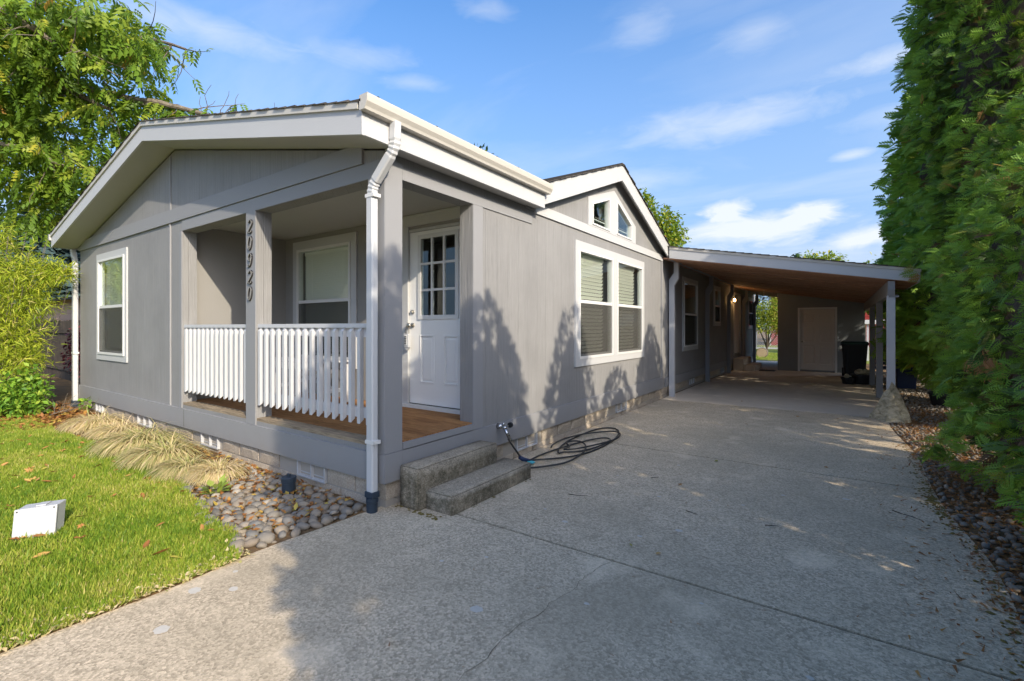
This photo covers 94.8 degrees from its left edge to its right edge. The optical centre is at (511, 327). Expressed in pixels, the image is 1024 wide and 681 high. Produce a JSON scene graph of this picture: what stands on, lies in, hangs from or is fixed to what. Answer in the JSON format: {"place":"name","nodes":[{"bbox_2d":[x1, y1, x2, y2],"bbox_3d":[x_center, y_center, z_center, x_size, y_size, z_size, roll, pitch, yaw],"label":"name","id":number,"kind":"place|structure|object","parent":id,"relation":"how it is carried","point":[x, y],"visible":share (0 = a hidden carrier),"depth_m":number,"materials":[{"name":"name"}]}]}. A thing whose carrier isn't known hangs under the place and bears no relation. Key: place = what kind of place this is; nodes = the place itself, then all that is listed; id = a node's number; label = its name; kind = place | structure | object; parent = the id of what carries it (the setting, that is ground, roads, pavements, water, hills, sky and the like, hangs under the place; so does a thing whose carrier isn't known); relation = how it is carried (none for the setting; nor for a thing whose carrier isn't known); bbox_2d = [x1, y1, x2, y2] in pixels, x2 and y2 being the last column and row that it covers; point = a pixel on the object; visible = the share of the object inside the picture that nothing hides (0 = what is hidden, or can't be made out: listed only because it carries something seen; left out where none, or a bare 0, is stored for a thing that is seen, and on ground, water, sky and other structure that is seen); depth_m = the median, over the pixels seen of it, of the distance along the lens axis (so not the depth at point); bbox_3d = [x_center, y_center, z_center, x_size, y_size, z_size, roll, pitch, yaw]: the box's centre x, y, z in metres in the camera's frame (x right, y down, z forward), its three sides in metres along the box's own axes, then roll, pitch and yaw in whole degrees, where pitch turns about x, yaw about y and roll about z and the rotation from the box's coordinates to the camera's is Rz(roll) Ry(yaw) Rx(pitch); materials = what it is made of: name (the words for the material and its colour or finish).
{"place":"outdoors","nodes":[
{"label":"outdoors","id":0,"kind":"place"},
{"bbox_2d":[0,416,241,650],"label":"lawn","id":1,"kind":"structure","parent":0,"point":[96,553],"depth_m":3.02,"materials":[{"name":"plant"}]},
{"bbox_2d":[12,499,65,540],"bbox_3d":[-3.294,1.338,3.287,0.236,0.218,0.152,0,0,-21],"label":"junction box","id":2,"kind":"object","parent":1,"relation":"on","point":[41,518],"visible":0.87,"depth_m":3.24,"materials":[{"name":"grey plastic"}]},
{"bbox_2d":[32,551,50,557],"bbox_3d":[-2.927,1.413,2.930,0.036,0.008,0.094,19,7,18],"label":"fallen leaf","id":3,"kind":"object","parent":1,"relation":"on","point":[40,554],"visible":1,"depth_m":2.93,"materials":[{"name":"yellow plant"}]},
{"bbox_2d":[0,539,254,651],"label":"leaf litter","id":4,"kind":"object","parent":1,"relation":"on","point":[107,608],"visible":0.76,"depth_m":2.48,"materials":[{"name":"plant"}]},
{"bbox_2d":[143,540,149,548],"bbox_3d":[-2.389,1.416,3.078,0.030,0.007,0.080,4,23,-13],"label":"fallen leaf","id":5,"kind":"object","parent":1,"relation":"on","point":[146,543],"visible":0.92,"depth_m":3.08,"materials":[{"name":"brown plant"}]},
{"bbox_2d":[275,357,347,401],"bbox_3d":[-2.666,0.676,6.155,1.300,0.538,0.420,0,0,35],"label":"porch bench","id":6,"kind":"object","parent":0,"point":[316,374],"visible":0.1,"depth_m":5.96,"materials":[{"name":"grey wood"}]},
{"bbox_2d":[0,330,868,652],"bbox_3d":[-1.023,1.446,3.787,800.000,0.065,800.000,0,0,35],"label":"ground","id":7,"kind":"structure","parent":0,"point":[62,392],"depth_m":7.88,"materials":[{"name":"soil"}]},
{"bbox_2d":[0,170,25,233],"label":"leafy tree","id":8,"kind":"object","parent":7,"relation":"on","point":[2,211],"visible":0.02,"depth_m":26.45,"materials":[{"name":"green plant"}]},
{"bbox_2d":[0,193,79,346],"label":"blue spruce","id":9,"kind":"object","parent":7,"relation":"on","point":[56,252],"visible":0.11,"depth_m":22.45,"materials":[{"name":"green plant"}]},
{"bbox_2d":[0,223,83,401],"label":"bamboo","id":10,"kind":"object","parent":7,"relation":"on","point":[14,284],"visible":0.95,"depth_m":7.88,"materials":[{"name":"green plant"}]},
{"bbox_2d":[12,296,79,320],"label":"neighbour house","id":11,"kind":"structure","parent":7,"relation":"on","point":[67,315],"depth_m":16.88,"materials":[{"name":"grey"}]},
{"bbox_2d":[0,402,94,431],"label":"leaf litter","id":12,"kind":"object","parent":7,"relation":"on","point":[45,417],"visible":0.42,"depth_m":7.27,"materials":[{"name":"brown plant"}]},
{"bbox_2d":[0,362,95,417],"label":"ivy mound","id":13,"kind":"object","parent":7,"relation":"on","point":[14,400],"visible":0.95,"depth_m":7.40,"materials":[{"name":"green plant"}]},
{"bbox_2d":[23,320,79,382],"bbox_3d":[-12.166,0.637,12.814,11.402,1.683,0.060,0,0,36],"label":"wooden fence","id":14,"kind":"object","parent":7,"relation":"on","point":[61,371],"visible":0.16,"depth_m":13.33,"materials":[{"name":"brown wood"}]},
{"bbox_2d":[60,325,79,377],"bbox_3d":[-9.127,0.664,10.155,1.310,1.809,0.856,0,0,35],"label":"red shrub","id":15,"kind":"object","parent":7,"relation":"on","point":[70,349],"visible":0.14,"depth_m":9.98,"materials":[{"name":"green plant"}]},
{"bbox_2d":[77,397,94,411],"bbox_3d":[-7.145,1.311,7.906,0.222,0.285,0.293,0,0,-37],"label":"leafy plant","id":16,"kind":"object","parent":7,"relation":"on","point":[83,400],"visible":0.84,"depth_m":7.88,"materials":[{"name":"green plant"}]},
{"bbox_2d":[53,404,133,435],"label":"ornamental grass","id":17,"kind":"object","parent":7,"relation":"on","point":[75,425],"depth_m":6.42,"materials":[{"name":"plant"}]},
{"bbox_2d":[78,415,151,440],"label":"ornamental grass","id":18,"kind":"object","parent":7,"relation":"on","point":[100,431],"depth_m":6.04,"materials":[{"name":"plant"}]},
{"bbox_2d":[79,421,193,460],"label":"ornamental grass","id":19,"kind":"object","parent":7,"relation":"on","point":[120,442],"depth_m":5.33,"materials":[{"name":"plant"}]},
{"bbox_2d":[0,0,274,249],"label":"walnut tree","id":20,"kind":"object","parent":7,"relation":"on","point":[30,60],"visible":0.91,"depth_m":9.94,"materials":[{"name":"green plant"}]},
{"bbox_2d":[107,430,215,471],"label":"ornamental grass","id":21,"kind":"object","parent":7,"relation":"on","point":[141,455],"depth_m":4.88,"materials":[{"name":"plant"}]},
{"bbox_2d":[43,419,354,537],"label":"leaf litter","id":22,"kind":"object","parent":7,"relation":"on","point":[295,504],"visible":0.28,"depth_m":4.07,"materials":[{"name":"brown plant"}]},
{"bbox_2d":[173,462,365,556],"bbox_3d":[-2.328,1.452,4.006,2.205,0.090,1.115,0,0,35],"label":"cobble bed","id":23,"kind":"object","parent":7,"relation":"on","point":[269,536],"visible":0.59,"depth_m":3.71,"materials":[{"name":"stone"}]},
{"bbox_2d":[142,452,214,483],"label":"ornamental grass","id":24,"kind":"object","parent":23,"relation":"on","point":[172,468],"depth_m":4.52,"materials":[{"name":"plant"}]},
{"bbox_2d":[175,451,252,486],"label":"ornamental grass","id":25,"kind":"object","parent":23,"relation":"on","point":[214,470],"depth_m":4.41,"materials":[{"name":"plant"}]},
{"bbox_2d":[200,474,231,493],"bbox_3d":[-2.574,1.375,4.091,0.280,0.141,0.252,0,0,-14],"label":"leafy plant","id":26,"kind":"object","parent":23,"relation":"on","point":[221,484],"visible":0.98,"depth_m":4.09,"materials":[{"name":"green plant"}]},
{"bbox_2d":[281,473,296,494],"bbox_3d":[-1.970,1.393,4.157,0.128,0.208,0.126,0,0,35],"label":"drain cap","id":27,"kind":"object","parent":23,"relation":"on","point":[288,481],"visible":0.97,"depth_m":4.11,"materials":[{"name":"plastic"}]},
{"bbox_2d":[48,92,754,513],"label":"house","id":28,"kind":"structure","parent":7,"relation":"on","point":[230,262],"depth_m":5.60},
{"bbox_2d":[96,247,127,362],"bbox_3d":[-6.329,-0.340,7.505,1.409,1.734,0.134,0,0,35],"label":"window","id":29,"kind":"structure","parent":28,"relation":"in","point":[117,280],"depth_m":7.62,"materials":[{"name":"white plastic"}]},
{"bbox_2d":[293,232,356,368],"bbox_3d":[-2.638,-0.358,6.674,1.493,1.811,0.134,0,0,35],"label":"window","id":30,"kind":"structure","parent":28,"relation":"in","point":[331,274],"depth_m":6.69,"materials":[{"name":"white plastic"}]},
{"bbox_2d":[406,225,459,409],"bbox_3d":[-0.866,-0.111,5.394,0.916,2.043,0.122,0,0,35],"label":"front door","id":31,"kind":"structure","parent":28,"relation":"in","point":[434,339],"depth_m":5.45,"materials":[{"name":"paint"}]},
{"bbox_2d":[404,326,409,349],"bbox_3d":[-1.247,0.115,5.598,0.072,0.314,0.048,0,0,35],"label":"key safe","id":32,"kind":"object","parent":31,"relation":"hanging from","point":[406,341],"visible":1,"depth_m":5.58,"materials":[{"name":"grey plastic"}]},
{"bbox_2d":[574,239,643,366],"bbox_3d":[1.622,-0.333,7.659,0.134,1.761,2.787,0,0,35],"label":"window","id":33,"kind":"structure","parent":28,"relation":"in","point":[613,259],"depth_m":7.48,"materials":[{"name":"white plastic"}]},
{"bbox_2d":[587,191,635,243],"bbox_3d":[1.630,-1.847,7.625,0.090,0.715,1.932,0,0,35],"label":"gable window","id":34,"kind":"structure","parent":28,"relation":"in","point":[613,205],"depth_m":7.50,"materials":[{"name":"white plastic"}]},
{"bbox_2d":[682,276,697,350],"bbox_3d":[4.366,-0.319,11.578,0.089,1.748,1.450,0,0,35],"label":"window","id":35,"kind":"structure","parent":28,"relation":"in","point":[692,346],"depth_m":11.37,"materials":[{"name":"white plastic"}]},
{"bbox_2d":[713,285,720,325],"bbox_3d":[6.112,-0.640,14.096,0.089,1.185,0.985,0,0,35],"label":"window","id":36,"kind":"structure","parent":28,"relation":"in","point":[717,290],"depth_m":14.11,"materials":[{"name":"white plastic"}]},
{"bbox_2d":[735,298,738,352],"bbox_3d":[8.026,-0.083,16.909,0.040,1.980,1.040,0,0,35],"label":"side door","id":37,"kind":"structure","parent":28,"relation":"in","point":[737,299],"depth_m":17.03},
{"bbox_2d":[748,297,752,328],"bbox_3d":[9.851,-0.593,19.489,0.089,1.280,1.400,0,0,35],"label":"window","id":38,"kind":"structure","parent":28,"relation":"in","point":[750,300],"depth_m":19.49,"materials":[{"name":"white plastic"}]},
{"bbox_2d":[474,143,493,153],"bbox_3d":[-1.413,-4.342,25.801,4.928,11.830,4.991,0,0,10],"label":"leafy tree","id":39,"kind":"object","parent":7,"relation":"on","point":[480,146],"visible":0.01,"depth_m":25.62,"materials":[{"name":"green plant"}]},
{"bbox_2d":[765,252,801,334],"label":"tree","id":40,"kind":"object","parent":7,"relation":"on","point":[797,255],"visible":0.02,"depth_m":41.84,"materials":[{"name":"green plant"}]},
{"bbox_2d":[778,293,864,372],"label":"storage shed","id":41,"kind":"structure","parent":7,"relation":"on","point":[813,332],"depth_m":15.60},
{"bbox_2d":[800,309,834,370],"bbox_3d":[10.079,0.404,15.559,0.965,2.006,0.110,0,0,35],"label":"shed door","id":42,"kind":"structure","parent":41,"relation":"in","point":[817,326],"depth_m":15.57,"materials":[{"name":"beige wood"}]},
{"bbox_2d":[800,249,848,260],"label":"round tree","id":43,"kind":"object","parent":7,"relation":"on","point":[828,257],"visible":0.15,"depth_m":41.55,"materials":[{"name":"green plant"}]},
{"bbox_2d":[769,297,884,344],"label":"red house","id":44,"kind":"structure","parent":7,"relation":"on","point":[776,337],"depth_m":39.03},
{"bbox_2d":[868,369,1023,628],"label":"gravel strip","id":45,"kind":"object","parent":7,"relation":"on","point":[918,399],"visible":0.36,"depth_m":4.06,"materials":[{"name":"gravel"}]},
{"bbox_2d":[875,357,885,374],"bbox_3d":[10.447,1.153,13.090,0.698,0.627,1.462,0,0,35],"label":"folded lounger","id":46,"kind":"object","parent":45,"relation":"on","point":[884,368],"visible":0.01,"depth_m":13.53,"materials":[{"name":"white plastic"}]},
{"bbox_2d":[871,382,911,422],"bbox_3d":[5.992,1.394,7.416,0.610,1.110,0.438,0,0,35],"label":"boulder","id":47,"kind":"object","parent":45,"relation":"on","point":[890,406],"visible":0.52,"depth_m":7.36,"materials":[{"name":"grey stone"}]},
{"bbox_2d":[866,157,942,381],"bbox_3d":[11.425,-2.358,12.630,3.123,7.758,3.225,0,0,-17],"label":"hedge tree","id":48,"kind":"object","parent":45,"relation":"on","point":[880,200],"visible":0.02,"depth_m":13.23,"materials":[{"name":"green plant"}]},
{"bbox_2d":[895,359,916,388],"bbox_3d":[9.486,1.027,11.345,0.442,0.840,0.523,0,0,35],"label":"recycling bin","id":49,"kind":"object","parent":45,"relation":"on","point":[905,380],"visible":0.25,"depth_m":11.19,"materials":[{"name":"blue plastic"}]},
{"bbox_2d":[869,81,956,389],"bbox_3d":[9.963,-2.736,10.536,3.205,8.513,3.009,0,0,35],"label":"hedge tree","id":50,"kind":"object","parent":45,"relation":"on","point":[895,207],"visible":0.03,"depth_m":10.96,"materials":[{"name":"green plant"}]},
{"bbox_2d":[870,0,999,407],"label":"hedge tree","id":51,"kind":"object","parent":45,"relation":"on","point":[923,362],"visible":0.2,"depth_m":8.91,"materials":[{"name":"green plant"}]},
{"bbox_2d":[858,406,1023,680],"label":"needle litter","id":52,"kind":"object","parent":45,"relation":"on","point":[989,582],"visible":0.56,"depth_m":3.45,"materials":[{"name":"brown plant"}]},
{"bbox_2d":[927,391,955,406],"bbox_3d":[8.130,1.347,8.879,0.458,0.240,0.458,0,0,35],"label":"plant tub","id":53,"kind":"object","parent":45,"relation":"on","point":[934,400],"visible":0.48,"depth_m":8.81,"materials":[{"name":"black plastic"}]},
{"bbox_2d":[892,0,1023,386],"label":"hedge tree","id":54,"kind":"object","parent":45,"relation":"on","point":[987,81],"visible":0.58,"depth_m":6.65,"materials":[{"name":"green plant"}]},
{"bbox_2d":[912,138,1023,504],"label":"hedge tree","id":55,"kind":"object","parent":45,"relation":"on","point":[986,364],"visible":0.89,"depth_m":3.97,"materials":[{"name":"green plant"}]},
{"bbox_2d":[917,93,1023,359],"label":"hedge tree","id":56,"kind":"object","parent":45,"relation":"on","point":[970,196],"visible":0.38,"depth_m":5.10,"materials":[{"name":"green plant"}]},
{"bbox_2d":[943,124,1023,533],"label":"hedge tree","id":57,"kind":"object","parent":45,"relation":"on","point":[992,396],"visible":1,"depth_m":2.93,"materials":[{"name":"green plant"}]},
{"bbox_2d":[0,0,931,325],"label":"sky","id":58,"kind":"structure","parent":0,"point":[762,123],"materials":[{"name":"blue"}]},
{"bbox_2d":[0,360,1023,680],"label":"driveway","id":59,"kind":"structure","parent":0,"point":[502,586],"depth_m":2.71,"materials":[{"name":"concrete"}]},
{"bbox_2d":[400,440,530,515],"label":"concrete steps","id":60,"kind":"structure","parent":59,"relation":"on","point":[454,481],"depth_m":4.01,"materials":[{"name":"grey concrete"}]},
{"bbox_2d":[518,456,534,463],"bbox_3d":[0.156,1.408,5.030,0.158,0.086,0.131,0,0,-41],"label":"hose splitter","id":61,"kind":"object","parent":59,"relation":"on","point":[521,458],"visible":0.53,"depth_m":5.02,"materials":[{"name":"blue plastic"}]},
{"bbox_2d":[508,427,620,468],"bbox_3d":[0.821,1.312,5.797,0.555,0.301,2.402,0,0,35],"label":"garden hose","id":62,"kind":"object","parent":59,"relation":"on","point":[604,444],"visible":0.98,"depth_m":5.63,"materials":[{"name":"rubber"}]},
{"bbox_2d":[292,405,969,673],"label":"needle litter","id":63,"kind":"object","parent":59,"relation":"on","point":[634,576],"visible":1,"depth_m":2.77,"materials":[{"name":"brown plant"}]},
{"bbox_2d":[733,356,761,370],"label":"concrete steps","id":64,"kind":"structure","parent":59,"relation":"on","point":[743,363],"depth_m":16.08,"materials":[{"name":"grey concrete"}]},
{"bbox_2d":[663,246,921,397],"bbox_3d":[8.360,-0.102,13.793,4.120,3.177,12.862,0,0,35],"label":"carport","id":65,"kind":"object","parent":59,"relation":"on","point":[870,286],"visible":0.97,"depth_m":9.79,"materials":[{"name":"wood"}]},
{"bbox_2d":[840,374,855,383],"bbox_3d":[8.757,1.338,12.277,0.322,0.258,0.322,0,0,35],"label":"plant tub","id":66,"kind":"object","parent":59,"relation":"on","point":[846,379],"visible":1,"depth_m":12.20,"materials":[{"name":"black plastic"}]},
{"bbox_2d":[840,341,868,375],"bbox_3d":[10.112,0.937,13.915,0.677,1.060,0.875,0,0,35],"label":"wheeled bin","id":67,"kind":"object","parent":59,"relation":"on","point":[854,354],"visible":0.81,"depth_m":13.64,"materials":[{"name":"black plastic"}]},
{"bbox_2d":[850,369,868,384],"bbox_3d":[9.118,1.270,12.271,0.489,0.394,0.489,0,0,35],"label":"plant tub","id":68,"kind":"object","parent":59,"relation":"on","point":[861,376],"visible":0.84,"depth_m":12.16,"materials":[{"name":"black plastic"}]},
{"bbox_2d":[756,352,777,359],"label":"grass","id":69,"kind":"structure","parent":0,"point":[771,354],"depth_m":22.55,"materials":[{"name":"green plant"}]},
{"bbox_2d":[756,345,868,363],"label":"back lawn","id":70,"kind":"structure","parent":0,"point":[773,351],"depth_m":27.43,"materials":[{"name":"plant"}]},
{"bbox_2d":[639,187,692,246],"bbox_3d":[6.951,-2.824,24.544,4.902,8.792,3.111,0,0,35],"label":"leafy tree","id":71,"kind":"object","parent":70,"relation":"on","point":[669,225],"visible":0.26,"depth_m":23.75,"materials":[{"name":"green plant"}]},
{"bbox_2d":[756,348,767,357],"bbox_3d":[12.136,1.227,22.854,0.492,0.500,0.365,0,0,35],"label":"log round","id":72,"kind":"object","parent":70,"relation":"on","point":[760,352],"visible":0.85,"depth_m":22.71,"materials":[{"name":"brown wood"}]},
{"bbox_2d":[755,295,769,317],"bbox_3d":[17.422,-1.851,37.309,5.524,6.840,5.136,0,0,35],"label":"leafy tree","id":73,"kind":"object","parent":70,"relation":"on","point":[760,297],"visible":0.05,"depth_m":36.02,"materials":[{"name":"green plant"}]},
{"bbox_2d":[756,297,777,349],"bbox_3d":[14.024,-0.145,25.886,2.808,3.428,1.745,0,0,22],"label":"tree","id":74,"kind":"object","parent":70,"relation":"on","point":[767,323],"visible":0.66,"depth_m":25.81,"materials":[{"name":"green plant"}]},
{"bbox_2d":[756,327,777,348],"bbox_3d":[17.407,0.492,31.247,7.100,1.950,0.145,0,0,35],"label":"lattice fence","id":75,"kind":"object","parent":70,"relation":"on","point":[769,347],"visible":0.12,"depth_m":31.57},
{"bbox_2d":[865,320,875,360],"bbox_3d":[17.333,0.567,20.873,2.900,1.800,3.000,0,0,35],"label":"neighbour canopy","id":76,"kind":"object","parent":70,"relation":"on","point":[867,322],"visible":0.1,"depth_m":20.45,"materials":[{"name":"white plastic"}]},
{"bbox_2d":[863,252,877,318],"bbox_3d":[20.025,-1.222,23.811,5.392,5.592,4.184,0,0,35],"label":"leafy tree","id":77,"kind":"object","parent":70,"relation":"on","point":[868,261],"visible":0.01,"depth_m":24.54,"materials":[{"name":"green plant"}]}
]}

